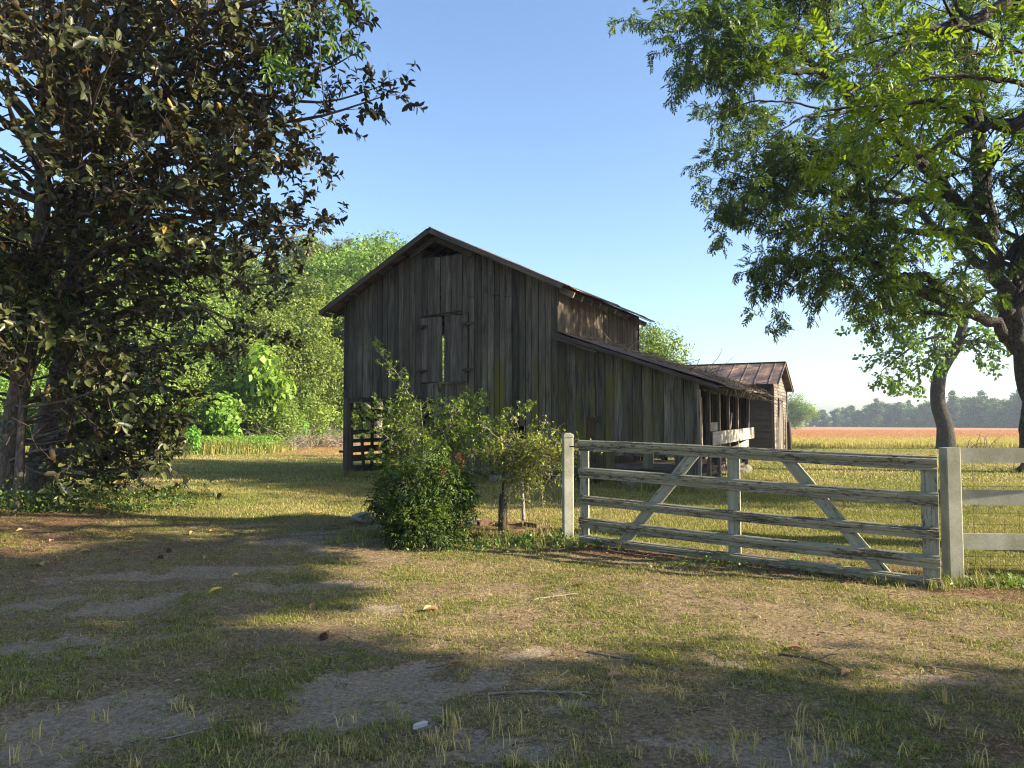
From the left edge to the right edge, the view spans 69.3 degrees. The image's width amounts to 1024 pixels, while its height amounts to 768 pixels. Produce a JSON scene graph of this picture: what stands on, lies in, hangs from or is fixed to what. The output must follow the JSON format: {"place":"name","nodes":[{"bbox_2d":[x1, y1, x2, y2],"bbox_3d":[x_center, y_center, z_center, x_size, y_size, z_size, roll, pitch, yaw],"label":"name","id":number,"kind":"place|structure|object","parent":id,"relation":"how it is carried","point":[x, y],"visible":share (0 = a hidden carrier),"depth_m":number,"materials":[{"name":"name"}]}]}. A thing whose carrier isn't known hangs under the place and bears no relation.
{"place":"outdoors","nodes":[
{"label":"outdoors","id":0,"kind":"place"},
{"bbox_2d":[0,428,1023,767],"bbox_3d":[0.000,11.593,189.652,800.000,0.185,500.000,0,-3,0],"label":"ground","id":1,"kind":"structure","parent":0,"point":[654,744],"depth_m":5.11,"materials":[{"name":"brown soil"}]},
{"bbox_2d":[0,371,36,415],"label":"bush","id":2,"kind":"object","parent":1,"relation":"on","point":[4,382],"visible":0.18,"depth_m":36.29,"materials":[{"name":"green plant"}]},
{"bbox_2d":[0,248,91,509],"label":"tree","id":3,"kind":"object","parent":1,"relation":"on","point":[19,469],"visible":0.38,"depth_m":13.10,"materials":[{"name":"green plant"}]},
{"bbox_2d":[0,215,101,303],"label":"forest tree","id":4,"kind":"object","parent":1,"relation":"on","point":[63,274],"depth_m":49.48,"materials":[{"name":"green plant"}]},
{"bbox_2d":[1,353,104,436],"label":"bush","id":5,"kind":"object","parent":1,"relation":"on","point":[40,384],"visible":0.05,"depth_m":38.41,"materials":[{"name":"green plant"}]},
{"bbox_2d":[9,326,114,402],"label":"tree","id":6,"kind":"object","parent":1,"relation":"on","point":[51,359],"visible":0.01,"depth_m":40.38,"materials":[{"name":"green plant"}]},
{"bbox_2d":[29,373,136,434],"bbox_3d":[-22.069,1.389,38.387,5.242,4.552,4.975,0,-3,4],"label":"bush","id":7,"kind":"object","parent":1,"relation":"on","point":[72,387],"visible":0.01,"depth_m":37.19,"materials":[{"name":"green plant"}]},
{"bbox_2d":[0,470,232,520],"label":"undergrowth","id":8,"kind":"object","parent":1,"relation":"on","point":[129,507],"visible":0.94,"depth_m":13.16,"materials":[{"name":"green plant"}]},
{"bbox_2d":[63,227,186,333],"bbox_3d":[-28.350,-3.610,53.305,10.725,16.534,11.623,2,-4,-31],"label":"forest tree","id":9,"kind":"object","parent":1,"relation":"on","point":[126,304],"visible":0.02,"depth_m":51.94,"materials":[{"name":"green plant"}]},
{"bbox_2d":[98,391,157,433],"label":"bush","id":10,"kind":"object","parent":1,"relation":"on","point":[149,402],"visible":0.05,"depth_m":40.24,"materials":[{"name":"green plant"}]},
{"bbox_2d":[79,315,218,433],"bbox_3d":[-22.256,-0.128,44.389,8.514,8.580,7.914,0,-3,-4],"label":"bush","id":11,"kind":"object","parent":1,"relation":"on","point":[144,342],"visible":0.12,"depth_m":44.06,"materials":[{"name":"green plant"}]},
{"bbox_2d":[117,366,196,435],"bbox_3d":[-20.747,1.288,42.614,5.156,4.684,5.295,2,-4,-34],"label":"bush","id":12,"kind":"object","parent":1,"relation":"on","point":[158,398],"visible":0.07,"depth_m":41.80,"materials":[{"name":"green plant"}]},
{"bbox_2d":[118,277,247,389],"bbox_3d":[-22.173,-1.153,50.518,10.092,11.385,10.667,0,-3,-3],"label":"tree","id":13,"kind":"object","parent":1,"relation":"on","point":[210,322],"visible":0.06,"depth_m":48.97,"materials":[{"name":"green plant"}]},
{"bbox_2d":[160,726,212,739],"bbox_3d":[-1.670,1.797,3.811,0.256,0.016,0.024,2,-4,-37],"label":"stick","id":14,"kind":"object","parent":1,"relation":"on","point":[162,738],"visible":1,"depth_m":3.79,"materials":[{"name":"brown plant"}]},
{"bbox_2d":[183,425,202,451],"bbox_3d":[-16.056,2.703,36.880,1.230,1.491,1.211,1,-3,-26],"label":"vine mound","id":15,"kind":"object","parent":1,"relation":"on","point":[193,438],"visible":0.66,"depth_m":36.68,"materials":[{"name":"green plant"}]},
{"bbox_2d":[138,239,256,335],"bbox_3d":[-24.588,-3.243,56.463,9.794,16.125,10.740,1,-3,-21],"label":"forest tree","id":16,"kind":"object","parent":1,"relation":"on","point":[229,295],"visible":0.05,"depth_m":55.05,"materials":[{"name":"green plant"}]},
{"bbox_2d":[173,392,228,436],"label":"bush","id":17,"kind":"object","parent":1,"relation":"on","point":[201,408],"visible":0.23,"depth_m":42.41,"materials":[{"name":"green plant"}]},
{"bbox_2d":[0,0,427,508],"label":"magnolia tree","id":18,"kind":"object","parent":1,"relation":"on","point":[58,48],"visible":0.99,"depth_m":12.73,"materials":[{"name":"green plant"}]},
{"bbox_2d":[197,391,244,438],"bbox_3d":[-16.561,2.155,42.359,2.678,3.588,2.679,2,-4,-31],"label":"vine mound","id":19,"kind":"object","parent":1,"relation":"on","point":[218,418],"visible":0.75,"depth_m":41.90,"materials":[{"name":"green plant"}]},
{"bbox_2d":[174,325,268,397],"bbox_3d":[-18.574,0.247,47.306,6.767,8.099,7.661,-2,-3,28],"label":"bush","id":20,"kind":"object","parent":1,"relation":"on","point":[219,371],"visible":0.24,"depth_m":45.87,"materials":[{"name":"green plant"}]},
{"bbox_2d":[25,431,430,459],"bbox_3d":[-15.396,3.776,50.083,17.173,1.166,45.220,-2,-3,28],"label":"ground cover","id":21,"kind":"object","parent":1,"relation":"on","point":[257,437],"visible":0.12,"depth_m":40.36,"materials":[{"name":"green plant"}]},
{"bbox_2d":[285,414,309,440],"bbox_3d":[-13.703,2.885,46.939,1.736,2.105,1.709,0,-3,-7],"label":"vine mound","id":22,"kind":"object","parent":21,"relation":"on","point":[304,429],"visible":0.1,"depth_m":46.90,"materials":[{"name":"green plant"}]},
{"bbox_2d":[203,381,253,426],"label":"bush","id":23,"kind":"object","parent":1,"relation":"on","point":[229,390],"visible":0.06,"depth_m":44.73,"materials":[{"name":"green plant"}]},
{"bbox_2d":[210,238,260,308],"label":"pine tree","id":24,"kind":"object","parent":1,"relation":"on","point":[245,242],"visible":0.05,"depth_m":60.20,"materials":[{"name":"green plant"}]},
{"bbox_2d":[216,244,295,333],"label":"forest tree","id":25,"kind":"object","parent":1,"relation":"on","point":[250,300],"visible":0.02,"depth_m":57.00,"materials":[{"name":"green plant"}]},
{"bbox_2d":[202,311,319,390],"bbox_3d":[-17.128,-0.238,49.562,8.659,9.388,9.315,-3,-4,42],"label":"tree","id":26,"kind":"object","parent":1,"relation":"on","point":[286,370],"visible":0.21,"depth_m":48.37,"materials":[{"name":"green plant"}]},
{"bbox_2d":[231,339,296,439],"bbox_3d":[-15.188,0.691,44.886,5.209,6.977,3.644,-3,-4,40],"label":"vine mound","id":27,"kind":"object","parent":1,"relation":"on","point":[263,383],"visible":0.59,"depth_m":44.03,"materials":[{"name":"green plant"}]},
{"bbox_2d":[232,386,309,440],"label":"bush","id":28,"kind":"object","parent":1,"relation":"on","point":[246,416],"visible":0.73,"depth_m":43.85,"materials":[{"name":"green plant"}]},
{"bbox_2d":[213,248,342,353],"bbox_3d":[-18.515,-2.718,57.825,10.972,15.193,10.680,0,-3,7],"label":"forest tree","id":29,"kind":"object","parent":1,"relation":"on","point":[302,289],"visible":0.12,"depth_m":56.71,"materials":[{"name":"green plant"}]},
{"bbox_2d":[226,415,342,450],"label":"bramble","id":30,"kind":"object","parent":1,"relation":"on","point":[291,442],"visible":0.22,"depth_m":43.98,"materials":[{"name":"brown plant"}]},
{"bbox_2d":[238,291,343,421],"bbox_3d":[-15.453,-0.927,52.956,10.477,11.182,9.912,0,-3,-8],"label":"tree","id":31,"kind":"object","parent":1,"relation":"on","point":[325,361],"visible":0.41,"depth_m":51.51,"materials":[{"name":"green plant"}]},
{"bbox_2d":[267,234,334,437],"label":"forest tree","id":32,"kind":"object","parent":1,"relation":"on","point":[301,251],"visible":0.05,"depth_m":67.86,"materials":[{"name":"green plant"}]},
{"bbox_2d":[284,234,327,283],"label":"pine tree","id":33,"kind":"object","parent":1,"relation":"on","point":[322,243],"visible":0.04,"depth_m":72.47,"materials":[{"name":"green plant"}]},
{"bbox_2d":[293,430,325,448],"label":"bramble","id":34,"kind":"object","parent":1,"relation":"on","point":[303,445],"visible":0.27,"depth_m":46.01,"materials":[{"name":"brown plant"}]},
{"bbox_2d":[282,374,340,442],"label":"bush","id":35,"kind":"object","parent":1,"relation":"on","point":[307,395],"visible":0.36,"depth_m":48.70,"materials":[{"name":"green plant"}]},
{"bbox_2d":[305,371,355,436],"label":"bush","id":36,"kind":"object","parent":1,"relation":"on","point":[340,410],"visible":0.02,"depth_m":61.94,"materials":[{"name":"green plant"}]},
{"bbox_2d":[307,421,366,446],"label":"bramble","id":37,"kind":"object","parent":1,"relation":"on","point":[332,441],"visible":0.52,"depth_m":49.76,"materials":[{"name":"brown plant"}]},
{"bbox_2d":[290,241,387,434],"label":"forest tree","id":38,"kind":"object","parent":1,"relation":"on","point":[346,253],"visible":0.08,"depth_m":67.33,"materials":[{"name":"green plant"}]},
{"bbox_2d":[325,237,358,433],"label":"pine tree","id":39,"kind":"object","parent":1,"relation":"on","point":[340,244],"visible":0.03,"depth_m":70.42,"materials":[{"name":"green plant"}]},
{"bbox_2d":[324,393,370,432],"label":"bush","id":40,"kind":"object","parent":1,"relation":"on","point":[342,419],"visible":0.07,"depth_m":65.96,"materials":[{"name":"green plant"}]},
{"bbox_2d":[351,512,371,522],"bbox_3d":[-2.316,2.075,11.410,0.318,0.201,0.287,0,-3,0],"label":"stone","id":41,"kind":"object","parent":1,"relation":"on","point":[354,517],"visible":0.57,"depth_m":11.33,"materials":[{"name":"grey stone"}]},
{"bbox_2d":[338,402,393,433],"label":"bush","id":42,"kind":"object","parent":1,"relation":"on","point":[364,426],"visible":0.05,"depth_m":65.91,"materials":[{"name":"green plant"}]},
{"bbox_2d":[341,229,402,368],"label":"forest tree","id":43,"kind":"object","parent":1,"relation":"on","point":[362,241],"visible":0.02,"depth_m":72.02,"materials":[{"name":"green plant"}]},
{"bbox_2d":[306,229,443,437],"bbox_3d":[-11.168,-3.856,64.610,14.980,18.206,14.045,1,-3,-23],"label":"round tree","id":44,"kind":"object","parent":1,"relation":"on","point":[342,283],"visible":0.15,"depth_m":62.33,"materials":[{"name":"green plant"}]},
{"bbox_2d":[390,355,443,427],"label":"bush","id":45,"kind":"object","parent":1,"relation":"on","point":[421,402],"visible":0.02,"depth_m":66.67,"materials":[{"name":"green plant"}]},
{"bbox_2d":[413,720,427,729],"bbox_3d":[-0.479,1.781,3.871,0.085,0.024,0.036,-5,7,-17],"label":"stone","id":46,"kind":"object","parent":1,"relation":"on","point":[421,724],"visible":1,"depth_m":3.87,"materials":[{"name":"grey stone"}]},
{"bbox_2d":[358,436,483,542],"bbox_3d":[-1.218,1.393,10.194,1.705,1.372,1.790,0,-3,0],"label":"nandina shrub","id":47,"kind":"object","parent":1,"relation":"on","point":[427,480],"visible":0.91,"depth_m":9.86,"materials":[{"name":"green plant"}]},
{"bbox_2d":[378,501,476,551],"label":"shrub","id":48,"kind":"object","parent":1,"relation":"on","point":[435,533],"visible":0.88,"depth_m":9.41,"materials":[{"name":"green plant"}]},
{"bbox_2d":[350,336,536,475],"bbox_3d":[-1.033,0.697,11.220,2.794,2.868,1.836,0,-3,0],"label":"privet shrub","id":49,"kind":"object","parent":1,"relation":"on","point":[404,430],"visible":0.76,"depth_m":10.90,"materials":[{"name":"green plant"}]},
{"bbox_2d":[450,759,500,765],"bbox_3d":[-0.179,1.801,3.455,0.247,0.067,0.060,-1,-3,17],"label":"stick","id":50,"kind":"object","parent":1,"relation":"on","point":[467,762],"visible":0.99,"depth_m":3.48,"materials":[{"name":"grey wood"}]},
{"bbox_2d":[477,519,492,525],"bbox_3d":[-0.391,1.989,10.610,0.200,0.065,0.100,1,3,-27],"label":"brick","id":51,"kind":"object","parent":1,"relation":"on","point":[488,522],"visible":0.93,"depth_m":10.57,"materials":[{"name":"brick"}]},
{"bbox_2d":[498,449,506,531],"bbox_3d":[-0.133,1.516,10.285,0.120,1.240,0.113,1,-3,-22],"label":"charred post","id":52,"kind":"object","parent":1,"relation":"on","point":[502,525],"visible":0.69,"depth_m":10.23,"materials":[{"name":"black wood"}]},
{"bbox_2d":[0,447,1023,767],"bbox_3d":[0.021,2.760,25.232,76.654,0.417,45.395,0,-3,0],"label":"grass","id":53,"kind":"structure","parent":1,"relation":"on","point":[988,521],"depth_m":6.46,"materials":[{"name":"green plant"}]},
{"bbox_2d":[453,414,602,528],"bbox_3d":[0.189,1.197,10.306,1.795,1.571,1.543,2,-3,-27],"label":"honeysuckle","id":54,"kind":"object","parent":1,"relation":"on","point":[530,451],"visible":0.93,"depth_m":10.17,"materials":[{"name":"green plant"}]},
{"bbox_2d":[523,522,537,527],"bbox_3d":[0.286,2.149,11.291,0.200,0.065,0.100,6,-5,21],"label":"brick","id":55,"kind":"object","parent":1,"relation":"on","point":[527,524],"visible":0.79,"depth_m":11.25,"materials":[{"name":"brown brick"}]},
{"bbox_2d":[488,670,586,695],"bbox_3d":[0.154,1.778,4.354,0.593,0.134,0.191,0,-3,0],"label":"stick","id":56,"kind":"object","parent":1,"relation":"on","point":[521,691],"visible":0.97,"depth_m":4.38,"materials":[{"name":"grey wood"}]},
{"bbox_2d":[318,227,772,490],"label":"barn","id":57,"kind":"structure","parent":1,"relation":"on","point":[506,329],"depth_m":20.19,"materials":[{"name":"grey wood"}]},
{"bbox_2d":[416,316,442,382],"bbox_3d":[-2.367,-0.971,20.894,0.874,1.851,0.220,-2,-3,27],"label":"loft door","id":58,"kind":"structure","parent":57,"relation":"in","point":[431,327],"depth_m":20.90,"materials":[{"name":"grey wood"}]},
{"bbox_2d":[444,314,473,381],"bbox_3d":[-1.488,-0.998,20.443,0.970,1.857,0.220,-2,-3,27],"label":"loft door","id":59,"kind":"structure","parent":57,"relation":"in","point":[456,369],"depth_m":20.53,"materials":[{"name":"grey wood"}]},
{"bbox_2d":[573,333,743,385],"bbox_3d":[4.346,-0.622,20.392,4.383,1.562,5.703,-2,-3,28],"label":"pine straw","id":60,"kind":"object","parent":57,"relation":"on","point":[670,362],"visible":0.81,"depth_m":18.16,"materials":[{"name":"brown plant"}]},
{"bbox_2d":[580,319,787,412],"bbox_3d":[4.964,-0.500,20.578,4.752,2.746,7.406,-3,-4,40],"label":"dead vine","id":61,"kind":"object","parent":57,"relation":"on","point":[745,386],"visible":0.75,"depth_m":18.83,"materials":[{"name":"brown plant"}]},
{"bbox_2d":[533,582,578,600],"bbox_3d":[0.381,1.900,6.853,0.508,0.144,0.110,2,-3,-29],"label":"stick","id":62,"kind":"object","parent":1,"relation":"on","point":[556,595],"visible":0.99,"depth_m":6.85,"materials":[{"name":"beige wood"}]},
{"bbox_2d":[561,433,573,539],"bbox_3d":[0.734,1.417,9.739,0.148,1.545,0.148,0,-3,-6],"label":"gate post","id":63,"kind":"object","parent":1,"relation":"on","point":[567,489],"visible":0.91,"depth_m":9.68,"materials":[{"name":"white wood"}]},
{"bbox_2d":[606,670,622,677],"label":"fallen leaf","id":64,"kind":"object","parent":1,"relation":"on","point":[614,673],"visible":0.88,"depth_m":4.64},
{"bbox_2d":[587,651,675,669],"bbox_3d":[0.783,1.879,4.952,0.280,0.090,0.609,2,-3,-29],"label":"stick","id":65,"kind":"object","parent":1,"relation":"on","point":[613,656],"visible":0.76,"depth_m":5.01,"materials":[{"name":"wood"}]},
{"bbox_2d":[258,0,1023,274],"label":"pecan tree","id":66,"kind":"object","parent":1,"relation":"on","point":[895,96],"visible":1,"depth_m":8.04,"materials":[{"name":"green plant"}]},
{"bbox_2d":[639,321,694,364],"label":"tree","id":67,"kind":"object","parent":1,"relation":"on","point":[662,348],"visible":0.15,"depth_m":44.05,"materials":[{"name":"green plant"}]},
{"bbox_2d":[357,521,1023,591],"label":"weeds","id":68,"kind":"object","parent":1,"relation":"on","point":[580,543],"visible":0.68,"depth_m":9.16,"materials":[{"name":"green plant"}]},
{"bbox_2d":[673,361,793,448],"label":"shed","id":69,"kind":"structure","parent":1,"relation":"on","point":[768,420],"depth_m":33.91,"materials":[{"name":"brown wood"}]},
{"bbox_2d":[778,398,783,448],"bbox_3d":[12.678,1.939,34.879,0.050,2.520,1.380,-2,-3,27],"label":"plank door","id":70,"kind":"structure","parent":69,"relation":"in","point":[780,407],"depth_m":34.96,"materials":[{"name":"brown wood"}]},
{"bbox_2d":[740,464,752,474],"bbox_3d":[7.140,2.705,22.874,0.610,0.448,0.560,0,-3,0],"label":"stone","id":71,"kind":"object","parent":1,"relation":"on","point":[747,467],"visible":0.34,"depth_m":22.69,"materials":[{"name":"grey stone"}]},
{"bbox_2d":[569,440,940,588],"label":"field gate","id":72,"kind":"structure","parent":1,"relation":"on","point":[927,532],"depth_m":8.09,"materials":[{"name":"white paint"}]},
{"bbox_2d":[787,422,791,449],"bbox_3d":[13.459,2.723,35.908,0.231,1.766,0.216,0,-3,0],"label":"fence post","id":73,"kind":"object","parent":1,"relation":"on","point":[789,436],"visible":0.79,"depth_m":35.84,"materials":[{"name":"grey wood"}]},
{"bbox_2d":[786,643,803,649],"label":"fallen leaf","id":74,"kind":"object","parent":1,"relation":"on","point":[794,645],"visible":0.98,"depth_m":5.18,"materials":[{"name":"brown plant"}]},
{"bbox_2d":[778,653,844,670],"bbox_3d":[2.036,1.823,4.957,0.161,0.070,0.473,3,-4,-42],"label":"stick","id":75,"kind":"object","parent":1,"relation":"on","point":[813,658],"visible":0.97,"depth_m":4.95,"materials":[{"name":"wood"}]},
{"bbox_2d":[606,0,1023,472],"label":"pecan tree","id":76,"kind":"object","parent":1,"relation":"on","point":[1007,324],"visible":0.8,"depth_m":21.33,"materials":[{"name":"green plant"}]},
{"bbox_2d":[833,253,1011,448],"bbox_3d":[26.548,-2.099,45.050,16.365,12.561,5.369,1,-3,-17],"label":"broadleaf tree","id":77,"kind":"object","parent":1,"relation":"on","point":[945,434],"visible":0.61,"depth_m":44.70,"materials":[{"name":"green plant"}]},
{"bbox_2d":[914,664,984,675],"bbox_3d":[2.824,1.843,4.787,0.394,0.019,0.036,-1,-3,26],"label":"stick","id":78,"kind":"object","parent":1,"relation":"on","point":[918,665],"visible":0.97,"depth_m":4.79,"materials":[{"name":"wood"}]},
{"bbox_2d":[939,447,964,582],"bbox_3d":[4.485,1.402,7.556,0.150,1.500,0.150,0,-3,2],"label":"gate post","id":79,"kind":"object","parent":1,"relation":"on","point":[951,509],"visible":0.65,"depth_m":7.50,"materials":[{"name":"white wood"}]},
{"bbox_2d":[913,448,1023,573],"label":"board fence","id":80,"kind":"object","parent":1,"relation":"on","point":[982,541],"visible":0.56,"depth_m":7.53,"materials":[{"name":"wood"}]},
{"bbox_2d":[965,433,1004,447],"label":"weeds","id":81,"kind":"object","parent":1,"relation":"on","point":[984,443],"visible":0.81,"depth_m":46.34,"materials":[{"name":"brown plant"}]},
{"bbox_2d":[0,0,1023,425],"label":"sky","id":82,"kind":"structure","parent":0,"point":[545,142],"materials":[{"name":"blue"}]},
{"bbox_2d":[791,426,1018,447],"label":"field","id":83,"kind":"structure","parent":0,"point":[871,428],"depth_m":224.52,"materials":[{"name":"brown plant"}]},
{"bbox_2d":[787,393,823,428],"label":"edge tree","id":84,"kind":"object","parent":83,"relation":"on","point":[799,412],"visible":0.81,"depth_m":163.35,"materials":[{"name":"green plant"}]},
{"bbox_2d":[813,409,829,426],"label":"tree","id":85,"kind":"object","parent":83,"relation":"on","point":[823,422],"visible":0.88,"depth_m":327.71,"materials":[{"name":"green plant"}]},
{"bbox_2d":[826,408,845,426],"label":"tree","id":86,"kind":"object","parent":83,"relation":"on","point":[836,420],"visible":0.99,"depth_m":321.97,"materials":[{"name":"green plant"}]},
{"bbox_2d":[843,405,860,426],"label":"tree","id":87,"kind":"object","parent":83,"relation":"on","point":[850,409],"visible":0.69,"depth_m":330.11,"materials":[{"name":"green plant"}]},
{"bbox_2d":[849,409,866,426],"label":"tree","id":88,"kind":"object","parent":83,"relation":"on","point":[854,421],"visible":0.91,"depth_m":313.50,"materials":[{"name":"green plant"}]},
{"bbox_2d":[858,404,880,426],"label":"tree","id":89,"kind":"object","parent":83,"relation":"on","point":[869,421],"visible":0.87,"depth_m":308.84,"materials":[{"name":"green plant"}]},
{"bbox_2d":[869,398,884,426],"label":"tree","id":90,"kind":"object","parent":83,"relation":"on","point":[878,409],"visible":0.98,"depth_m":306.44,"materials":[{"name":"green plant"}]},
{"bbox_2d":[879,402,890,426],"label":"tree","id":91,"kind":"object","parent":83,"relation":"on","point":[885,405],"visible":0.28,"depth_m":316.63,"materials":[{"name":"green plant"}]},
{"bbox_2d":[882,402,904,426],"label":"tree","id":92,"kind":"object","parent":83,"relation":"on","point":[888,418],"visible":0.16,"depth_m":313.98,"materials":[{"name":"green plant"}]},
{"bbox_2d":[888,402,908,426],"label":"tree","id":93,"kind":"object","parent":83,"relation":"on","point":[898,410],"visible":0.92,"depth_m":297.95,"materials":[{"name":"green plant"}]},
{"bbox_2d":[903,405,920,426],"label":"tree","id":94,"kind":"object","parent":83,"relation":"on","point":[912,421],"visible":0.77,"depth_m":291.62,"materials":[{"name":"green plant"}]},
{"bbox_2d":[914,401,934,426],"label":"tree","id":95,"kind":"object","parent":83,"relation":"on","point":[920,414],"visible":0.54,"depth_m":286.50,"materials":[{"name":"green plant"}]},
{"bbox_2d":[918,402,935,426],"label":"tree","id":96,"kind":"object","parent":83,"relation":"on","point":[928,413],"visible":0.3,"depth_m":284.31,"materials":[{"name":"green plant"}]},
{"bbox_2d":[946,390,961,427],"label":"tree","id":97,"kind":"object","parent":83,"relation":"on","point":[953,405],"visible":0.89,"depth_m":276.96,"materials":[{"name":"green plant"}]},
{"bbox_2d":[959,396,969,426],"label":"tree","id":98,"kind":"object","parent":83,"relation":"on","point":[961,402],"visible":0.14,"depth_m":285.49,"materials":[{"name":"green plant"}]},
{"bbox_2d":[957,396,979,427],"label":"tree","id":99,"kind":"object","parent":83,"relation":"on","point":[967,422],"visible":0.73,"depth_m":268.82,"materials":[{"name":"green plant"}]},
{"bbox_2d":[966,398,990,427],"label":"tree","id":100,"kind":"object","parent":83,"relation":"on","point":[978,407],"visible":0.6,"depth_m":265.44,"materials":[{"name":"green plant"}]},
{"bbox_2d":[976,390,988,403],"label":"tree","id":101,"kind":"object","parent":83,"relation":"on","point":[980,393],"visible":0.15,"depth_m":280.01,"materials":[{"name":"green plant"}]},
{"bbox_2d":[980,401,1004,427],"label":"tree","id":102,"kind":"object","parent":83,"relation":"on","point":[992,419],"visible":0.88,"depth_m":260.36,"materials":[{"name":"green plant"}]},
{"bbox_2d":[996,398,1020,427],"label":"tree","id":103,"kind":"object","parent":83,"relation":"on","point":[1003,417],"visible":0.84,"depth_m":254.11,"materials":[{"name":"green plant"}]},
{"bbox_2d":[1007,390,1021,426],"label":"tree","id":104,"kind":"object","parent":83,"relation":"on","point":[1017,403],"visible":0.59,"depth_m":250.98,"materials":[{"name":"green plant"}]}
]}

